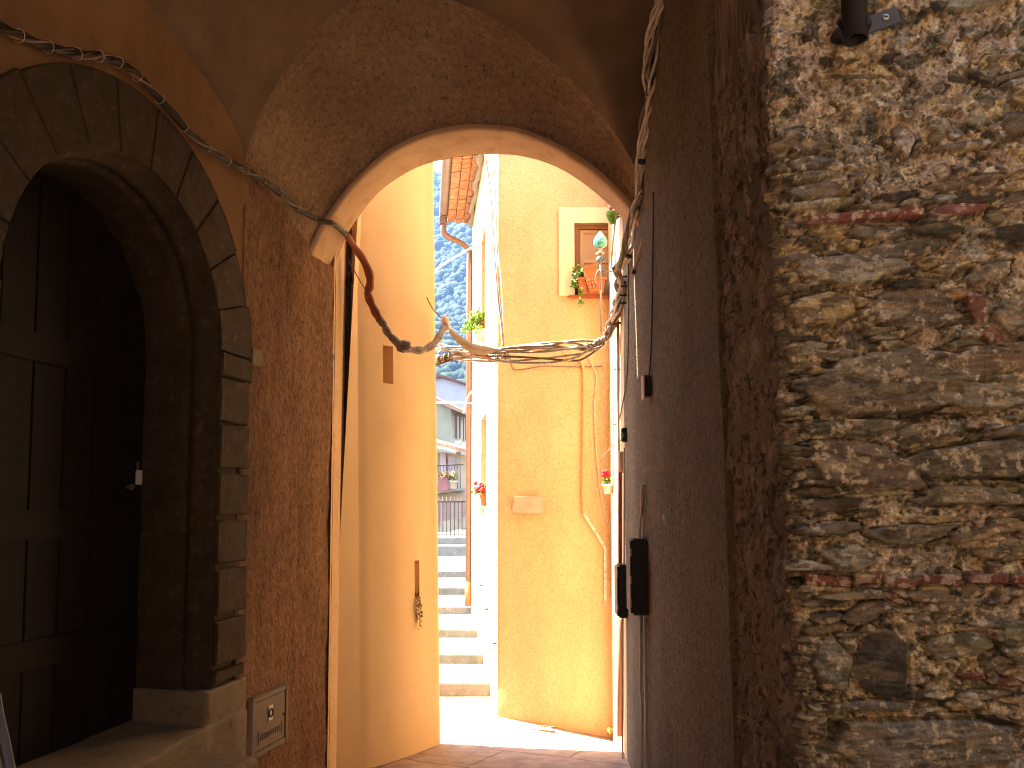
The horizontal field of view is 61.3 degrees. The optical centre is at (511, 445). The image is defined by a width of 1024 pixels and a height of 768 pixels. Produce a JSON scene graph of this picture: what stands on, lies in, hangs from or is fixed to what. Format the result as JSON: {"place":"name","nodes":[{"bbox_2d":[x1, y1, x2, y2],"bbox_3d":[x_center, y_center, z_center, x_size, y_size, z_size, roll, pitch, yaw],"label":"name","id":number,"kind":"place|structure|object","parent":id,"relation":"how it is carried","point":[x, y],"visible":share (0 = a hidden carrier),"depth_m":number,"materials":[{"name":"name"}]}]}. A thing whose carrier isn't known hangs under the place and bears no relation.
{"place":"outdoors","nodes":[
{"label":"outdoors","id":0,"kind":"place"},
{"bbox_2d":[433,160,441,172],"label":"sky","id":1,"kind":"structure","parent":0,"point":[437,164],"materials":[{"name":"white"}]},
{"bbox_2d":[434,214,459,518],"bbox_3d":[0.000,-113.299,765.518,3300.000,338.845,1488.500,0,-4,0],"label":"hill","id":2,"kind":"structure","parent":0,"point":[451,294],"depth_m":563.76,"materials":[{"name":"green plant"}]},
{"bbox_2d":[436,374,465,413],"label":"gabled house","id":3,"kind":"structure","parent":2,"relation":"on","point":[448,389],"depth_m":58.39,"materials":[{"name":"white paint"}]},
{"bbox_2d":[433,171,471,382],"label":"forest","id":4,"kind":"object","parent":2,"relation":"on","point":[449,275],"visible":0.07,"depth_m":569.83,"materials":[{"name":"plant"}]},
{"bbox_2d":[436,397,471,455],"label":"weathered house","id":5,"kind":"structure","parent":2,"relation":"on","point":[450,425],"depth_m":44.23,"materials":[{"name":"white paint"}]},
{"bbox_2d":[455,416,460,443],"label":"window","id":6,"kind":"structure","parent":5,"relation":"in","point":[457,418],"depth_m":44.41,"materials":[{"name":"white glass"}]},
{"bbox_2d":[462,418,465,445],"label":"window","id":7,"kind":"structure","parent":5,"relation":"in","point":[464,419],"depth_m":44.39,"materials":[{"name":"white glass"}]},
{"bbox_2d":[371,696,630,767],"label":"street","id":8,"kind":"structure","parent":0,"point":[476,732],"depth_m":7.00,"materials":[{"name":"stone"}]},
{"bbox_2d":[0,0,742,767],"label":"passage building","id":9,"kind":"structure","parent":8,"relation":"on","point":[170,484],"depth_m":4.53,"materials":[{"name":"orange paint"}]},
{"bbox_2d":[0,693,15,767],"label":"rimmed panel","id":10,"kind":"object","parent":9,"relation":"attached to","point":[6,757],"visible":1,"depth_m":1.22,"materials":[{"name":"grey metal"}]},
{"bbox_2d":[0,171,145,766],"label":"door","id":11,"kind":"structure","parent":9,"relation":"in","point":[73,340],"depth_m":4.02,"materials":[{"name":"brown wood"}]},
{"bbox_2d":[0,20,347,236],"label":"cable","id":12,"kind":"object","parent":9,"relation":"attached to","point":[21,35],"depth_m":3.97,"materials":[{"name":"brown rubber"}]},
{"bbox_2d":[250,348,261,367],"bbox_3d":[-1.466,-0.501,4.952,0.021,0.098,0.110,-1,-4,12],"label":"number tile","id":13,"kind":"object","parent":9,"relation":"attached to","point":[256,359],"visible":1,"depth_m":4.94,"materials":[{"name":"ceramic"}]},
{"bbox_2d":[246,683,288,757],"bbox_3d":[-1.424,1.603,5.034,0.053,0.340,0.431,-1,-4,12],"label":"utility hatch","id":14,"kind":"object","parent":9,"relation":"attached to","point":[267,721],"visible":0.98,"depth_m":5.00,"materials":[{"name":"paint"}]},
{"bbox_2d":[344,231,450,353],"bbox_3d":[-0.820,-1.074,6.608,0.274,0.792,1.348,-3,-5,34],"label":"sleeved cable","id":15,"kind":"object","parent":9,"relation":"hanging from","point":[403,346],"visible":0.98,"depth_m":6.37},
{"bbox_2d":[614,563,627,617],"bbox_3d":[0.832,1.107,6.601,0.094,0.395,0.246,0,-4,0],"label":"meter box","id":16,"kind":"object","parent":9,"relation":"attached to","point":[620,598],"visible":0.97,"depth_m":6.49,"materials":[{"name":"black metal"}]},
{"bbox_2d":[622,618,623,758],"bbox_3d":[0.842,1.910,6.569,0.014,1.189,0.112,0,-4,1],"label":"wall conduit","id":17,"kind":"object","parent":9,"relation":"attached to","point":[622,688],"depth_m":6.56,"materials":[{"name":"red plastic"}]},
{"bbox_2d":[620,428,626,441],"bbox_3d":[0.843,-0.078,6.540,0.068,0.106,0.084,0,-4,0],"label":"junction box","id":18,"kind":"object","parent":9,"relation":"attached to","point":[623,435],"visible":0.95,"depth_m":6.51,"materials":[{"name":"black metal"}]},
{"bbox_2d":[623,448,624,564],"bbox_3d":[0.850,0.468,6.544,0.012,0.891,0.106,0,-4,1],"label":"wall conduit","id":19,"kind":"object","parent":9,"relation":"attached to","point":[624,508],"depth_m":6.54,"materials":[{"name":"plastic"}]},
{"bbox_2d":[619,263,628,419],"bbox_3d":[0.858,-0.770,6.640,0.011,1.082,0.740,0,-4,1],"label":"wall wire","id":20,"kind":"object","parent":9,"relation":"attached to","point":[627,346],"depth_m":6.34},
{"bbox_2d":[603,0,663,340],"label":"cable bundle","id":21,"kind":"object","parent":9,"relation":"attached to","point":[650,56],"visible":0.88,"depth_m":5.41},
{"bbox_2d":[626,537,647,614],"bbox_3d":[0.789,0.822,5.452,0.126,0.469,0.266,0,-4,0],"label":"meter box","id":22,"kind":"object","parent":9,"relation":"attached to","point":[637,572],"visible":1,"depth_m":5.33,"materials":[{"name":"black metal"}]},
{"bbox_2d":[631,208,643,273],"bbox_3d":[0.862,-1.851,5.225,0.094,1.368,1.149,0,-4,-2],"label":"conduit pipe","id":23,"kind":"object","parent":9,"relation":"attached to","point":[634,269],"visible":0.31,"depth_m":5.68,"materials":[{"name":"plastic"}]},
{"bbox_2d":[639,516,640,537],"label":"wall conduit","id":24,"kind":"object","parent":9,"relation":"attached to","point":[639,526],"depth_m":5.49,"materials":[{"name":"plastic"}]},
{"bbox_2d":[639,615,643,767],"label":"wall conduit","id":25,"kind":"object","parent":9,"relation":"attached to","point":[640,690],"depth_m":5.47,"materials":[{"name":"brown plastic"}]},
{"bbox_2d":[640,482,645,515],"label":"wall conduit","id":26,"kind":"object","parent":9,"relation":"attached to","point":[643,492],"depth_m":5.41,"materials":[{"name":"plastic"}]},
{"bbox_2d":[643,514,644,538],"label":"wall conduit","id":27,"kind":"object","parent":9,"relation":"attached to","point":[643,524],"depth_m":5.38,"materials":[{"name":"plastic"}]},
{"bbox_2d":[644,617,648,767],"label":"wall conduit","id":28,"kind":"object","parent":9,"relation":"attached to","point":[646,692],"depth_m":5.32,"materials":[{"name":"brown plastic"}]},
{"bbox_2d":[641,375,651,399],"bbox_3d":[0.813,-0.348,5.205,0.058,0.143,0.116,0,-4,0],"label":"junction box","id":29,"kind":"object","parent":9,"relation":"attached to","point":[646,391],"visible":1,"depth_m":5.16,"materials":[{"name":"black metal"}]},
{"bbox_2d":[648,192,653,374],"bbox_3d":[0.821,-0.945,5.102,0.010,1.043,0.236,0,-4,0],"label":"wall wire","id":30,"kind":"object","parent":9,"relation":"attached to","point":[652,282],"depth_m":5.05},
{"bbox_2d":[336,162,439,767],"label":"yellow house","id":31,"kind":"structure","parent":8,"relation":"on","point":[388,699],"depth_m":6.65,"materials":[{"name":"paint"}]},
{"bbox_2d":[343,228,352,469],"bbox_3d":[-1.216,-0.532,6.413,0.104,2.256,0.081,-1,-4,17],"label":"drainpipe","id":32,"kind":"object","parent":31,"relation":"attached to","point":[349,282],"visible":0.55,"depth_m":6.43,"materials":[{"name":"black metal"}]},
{"bbox_2d":[415,588,422,629],"bbox_3d":[-0.736,1.295,6.824,0.078,0.321,0.049,-1,-4,14],"label":"dry weed","id":33,"kind":"object","parent":31,"relation":"attached to","point":[417,605],"visible":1,"depth_m":6.82,"materials":[{"name":"brown plant"}]},
{"bbox_2d":[436,336,607,365],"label":"overhead cables","id":34,"kind":"object","parent":31,"relation":"attached to","point":[594,346],"visible":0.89,"depth_m":7.19,"materials":[{"name":"white plastic"}]},
{"bbox_2d":[449,329,497,354],"bbox_3d":[-0.319,-0.866,7.190,0.408,0.237,0.040,0,-4,-5],"label":"fabric strap","id":35,"kind":"object","parent":34,"relation":"hanging from","point":[472,348],"visible":1,"depth_m":7.18,"materials":[{"name":"beige fabric"}]},
{"bbox_2d":[484,154,502,346],"bbox_3d":[-0.158,-1.787,7.706,0.041,2.025,0.820,1,-4,-13],"label":"drop cable","id":36,"kind":"object","parent":34,"relation":"attached to","point":[497,296],"visible":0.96,"depth_m":7.69,"materials":[{"name":"white plastic"}]},
{"bbox_2d":[494,192,503,335],"bbox_3d":[-0.112,-1.615,7.633,0.024,1.492,0.603,1,-4,-9],"label":"drop cable","id":37,"kind":"object","parent":36,"relation":"attached to","point":[499,269],"visible":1,"depth_m":7.59,"materials":[{"name":"white plastic"}]},
{"bbox_2d":[492,154,503,346],"bbox_3d":[-0.131,-1.787,7.703,0.032,2.024,0.803,1,-4,-8],"label":"drop cable","id":38,"kind":"object","parent":34,"relation":"attached to","point":[497,247],"visible":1,"depth_m":7.68,"materials":[{"name":"white plastic"}]},
{"bbox_2d":[438,529,489,695],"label":"staircase","id":39,"kind":"structure","parent":8,"relation":"on","point":[462,671],"depth_m":11.20,"materials":[{"name":"stone"}]},
{"bbox_2d":[437,497,465,534],"bbox_3d":[-2.000,1.915,23.323,1.536,1.051,0.044,0,-4,0],"label":"iron fence","id":40,"kind":"object","parent":39,"relation":"on","point":[450,501],"visible":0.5,"depth_m":23.32,"materials":[{"name":"grey metal"}]},
{"bbox_2d":[437,499,465,529],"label":"wall","id":41,"kind":"structure","parent":39,"relation":"on","point":[462,509],"depth_m":28.92,"materials":[{"name":"white paint"}]},
{"bbox_2d":[438,516,465,531],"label":"wall","id":42,"kind":"structure","parent":39,"relation":"on","point":[462,522],"depth_m":26.39,"materials":[{"name":"stone"}]},
{"bbox_2d":[437,439,471,511],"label":"house","id":43,"kind":"structure","parent":39,"relation":"on","point":[451,462],"depth_m":33.50,"materials":[{"name":"paint"}]},
{"bbox_2d":[437,471,449,491],"bbox_3d":[-2.488,1.322,31.698,0.494,0.758,0.542,0,-4,0],"label":"flower tub","id":44,"kind":"object","parent":43,"relation":"on","point":[442,483],"visible":1,"depth_m":31.58,"materials":[{"name":"pink plastic"}]},
{"bbox_2d":[438,452,455,493],"bbox_3d":[-2.532,1.077,33.491,0.703,1.633,0.130,0,-4,0],"label":"balcony door","id":45,"kind":"structure","parent":43,"relation":"in","point":[442,456],"depth_m":33.51,"materials":[{"name":"white wood"}]},
{"bbox_2d":[448,471,457,488],"bbox_3d":[-2.160,1.272,31.807,0.406,0.678,0.418,3,-5,-38],"label":"flower tub","id":46,"kind":"object","parent":43,"relation":"on","point":[453,481],"visible":1,"depth_m":31.70,"materials":[{"name":"white ceramic"}]},
{"bbox_2d":[439,154,626,737],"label":"ochre house","id":47,"kind":"structure","parent":8,"relation":"on","point":[547,661],"depth_m":8.26,"materials":[{"name":"paint"}]},
{"bbox_2d":[435,246,472,270],"bbox_3d":[-0.668,-2.200,10.178,0.034,1.891,5.210,0,-4,2],"label":"span wire","id":48,"kind":"object","parent":47,"relation":"attached to","point":[441,265],"visible":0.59,"depth_m":9.76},
{"bbox_2d":[436,401,472,403],"bbox_3d":[-0.666,-0.489,10.059,0.053,0.639,5.206,0,-4,2],"label":"span wire","id":49,"kind":"object","parent":47,"relation":"attached to","point":[444,402],"visible":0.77,"depth_m":9.99,"materials":[{"name":"white metal"}]},
{"bbox_2d":[476,328,484,342],"bbox_3d":[-0.371,-1.315,10.360,0.110,0.130,0.300,0,-4,-6],"label":"pot shelf","id":50,"kind":"object","parent":47,"relation":"attached to","point":[480,336],"visible":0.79,"depth_m":10.23,"materials":[{"name":"yellow stone"}]},
{"bbox_2d":[460,307,484,335],"bbox_3d":[-0.435,-1.468,10.350,0.357,0.360,0.261,-2,-4,26],"label":"trailing plant","id":51,"kind":"object","parent":50,"relation":"on","point":[477,319],"visible":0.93,"depth_m":10.31,"materials":[{"name":"green plant"}]},
{"bbox_2d":[476,506,485,515],"bbox_3d":[-0.351,0.769,10.119,0.140,0.118,0.140,0,-4,0],"label":"pot shelf","id":52,"kind":"object","parent":47,"relation":"attached to","point":[481,510],"visible":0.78,"depth_m":10.09,"materials":[{"name":"yellow stone"}]},
{"bbox_2d":[471,481,485,505],"bbox_3d":[-0.370,0.563,10.131,0.191,0.290,0.217,3,-5,-35],"label":"geranium pot","id":53,"kind":"object","parent":52,"relation":"on","point":[480,490],"visible":0.9,"depth_m":10.09,"materials":[{"name":"ceramic"}]},
{"bbox_2d":[463,357,500,412],"bbox_3d":[-0.364,-0.691,9.806,0.057,0.264,5.183,0,-4,-7],"label":"span wire","id":54,"kind":"object","parent":47,"relation":"attached to","point":[488,372],"visible":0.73,"depth_m":9.98,"materials":[{"name":"white metal"}]},
{"bbox_2d":[481,228,484,315],"bbox_3d":[-0.272,-1.949,10.515,0.160,1.256,0.697,0,-4,-6],"label":"side window","id":55,"kind":"structure","parent":47,"relation":"in","point":[483,239],"depth_m":10.86,"materials":[{"name":"paint"}]},
{"bbox_2d":[481,414,485,488],"bbox_3d":[-0.257,0.193,10.219,0.160,1.070,0.945,0,-4,-6],"label":"side window","id":56,"kind":"structure","parent":47,"relation":"in","point":[483,422],"depth_m":10.69,"materials":[{"name":"paint"}]},
{"bbox_2d":[473,565,496,649],"bbox_3d":[-0.307,1.720,9.559,0.071,0.581,3.038,0,-4,-6],"label":"handrail","id":57,"kind":"object","parent":47,"relation":"attached to","point":[488,629],"visible":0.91,"depth_m":9.23,"materials":[{"name":"metal"}]},
{"bbox_2d":[513,496,542,513],"bbox_3d":[0.151,0.564,8.150,0.282,0.175,0.051,0,-4,0],"label":"stone plaque","id":58,"kind":"object","parent":47,"relation":"attached to","point":[527,504],"visible":1,"depth_m":8.13,"materials":[{"name":"beige stone"}]},
{"bbox_2d":[510,358,601,369],"bbox_3d":[0.420,-0.784,8.259,0.886,0.142,0.012,0,-4,0],"label":"facade wire","id":59,"kind":"object","parent":47,"relation":"attached to","point":[551,366],"visible":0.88,"depth_m":8.25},
{"bbox_2d":[565,356,585,512],"bbox_3d":[0.594,-0.112,8.198,0.214,1.512,0.026,0,-4,0],"label":"facade conduit","id":60,"kind":"object","parent":47,"relation":"attached to","point":[583,436],"visible":0.81,"depth_m":8.19,"materials":[{"name":"yellow plastic"}]},
{"bbox_2d":[569,264,606,306],"bbox_3d":[0.718,-1.507,8.228,0.356,0.434,0.254,0,-4,0],"label":"window planter","id":61,"kind":"object","parent":47,"relation":"attached to","point":[578,281],"visible":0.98,"depth_m":8.18,"materials":[{"name":"ceramic"}]},
{"bbox_2d":[582,264,598,293],"bbox_3d":[0.743,-1.571,8.190,0.158,0.267,0.130,0,-4,0],"label":"leaning pot","id":62,"kind":"object","parent":61,"relation":"on","point":[589,272],"visible":0.93,"depth_m":8.14,"materials":[{"name":"ceramic"}]},
{"bbox_2d":[583,513,606,599],"bbox_3d":[0.778,1.043,8.117,0.230,0.820,0.030,0,-4,0],"label":"facade conduit","id":63,"kind":"object","parent":47,"relation":"attached to","point":[603,546],"visible":1,"depth_m":8.11,"materials":[{"name":"beige plastic"}]},
{"bbox_2d":[588,357,610,541],"bbox_3d":[0.836,0.186,8.187,0.238,2.090,0.012,0,-4,0],"label":"facade wire","id":64,"kind":"object","parent":47,"relation":"attached to","point":[596,449],"visible":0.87,"depth_m":8.19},
{"bbox_2d":[520,724,554,732],"bbox_3d":[0.150,2.555,7.821,0.472,0.058,0.156,0,-4,0],"label":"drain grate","id":65,"kind":"object","parent":8,"relation":"in","point":[543,728],"visible":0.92,"depth_m":7.81,"materials":[{"name":"metal"}]},
{"bbox_2d":[608,204,626,757],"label":"house","id":66,"kind":"structure","parent":8,"relation":"on","point":[617,740],"depth_m":7.57,"materials":[{"name":"paint"}]},
{"bbox_2d":[593,231,611,332],"bbox_3d":[0.791,-1.414,7.454,0.179,0.893,0.123,-2,-4,26],"label":"finial pole","id":67,"kind":"object","parent":66,"relation":"attached to","point":[600,242],"visible":1,"depth_m":7.46,"materials":[{"name":"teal metal"}]},
{"bbox_2d":[601,469,612,493],"bbox_3d":[0.873,0.333,7.896,0.117,0.227,0.110,0,-4,0],"label":"hanging flower pot","id":68,"kind":"object","parent":66,"relation":"attached to","point":[607,487],"visible":0.97,"depth_m":7.86,"materials":[{"name":"white ceramic"}]},
{"bbox_2d":[606,206,619,224],"bbox_3d":[0.817,-1.873,6.972,0.122,0.180,0.112,0,-4,0],"label":"hanging flower pot","id":69,"kind":"object","parent":66,"relation":"attached to","point":[610,214],"visible":0.61,"depth_m":6.94,"materials":[{"name":"green plant"}]},
{"bbox_2d":[612,345,614,492],"bbox_3d":[0.895,-0.233,7.652,0.016,1.309,0.049,0,-4,3],"label":"wall conduit","id":70,"kind":"object","parent":66,"relation":"attached to","point":[613,419],"depth_m":7.65,"materials":[{"name":"white plastic"}]},
{"bbox_2d":[610,212,617,267],"bbox_3d":[0.848,-1.735,7.185,0.019,0.256,1.013,0,-4,4],"label":"wall wire","id":71,"kind":"object","parent":66,"relation":"attached to","point":[616,216],"depth_m":7.26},
{"bbox_2d":[616,321,619,507],"bbox_3d":[0.859,-0.035,6.961,0.027,1.961,0.076,0,-4,0],"label":"wall conduit","id":72,"kind":"object","parent":66,"relation":"attached to","point":[618,378],"depth_m":6.99,"materials":[{"name":"white plastic"}]},
{"bbox_2d":[617,618,621,736],"bbox_3d":[0.863,1.863,6.936,0.043,0.952,0.131,0,-4,0],"label":"wall conduit","id":73,"kind":"object","parent":66,"relation":"attached to","point":[619,677],"depth_m":6.92,"materials":[{"name":"grey plastic"}]},
{"bbox_2d":[618,472,621,562],"bbox_3d":[0.844,0.576,6.739,0.032,0.730,0.095,0,-4,0],"label":"wall conduit","id":74,"kind":"object","parent":66,"relation":"attached to","point":[619,517],"depth_m":6.73,"materials":[{"name":"grey plastic"}]},
{"bbox_2d":[618,450,623,472],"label":"wall conduit","id":75,"kind":"object","parent":66,"relation":"attached to","point":[620,460],"depth_m":6.74,"materials":[{"name":"plastic"}]},
{"bbox_2d":[712,0,1023,767],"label":"rubble wall","id":76,"kind":"structure","parent":8,"relation":"on","point":[871,195],"depth_m":2.80,"materials":[{"name":"brown stone"}]},
{"bbox_2d":[830,0,901,45],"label":"drainpipe","id":77,"kind":"object","parent":76,"relation":"attached to","point":[857,23],"visible":1,"depth_m":2.82,"materials":[{"name":"black metal"}]}
]}

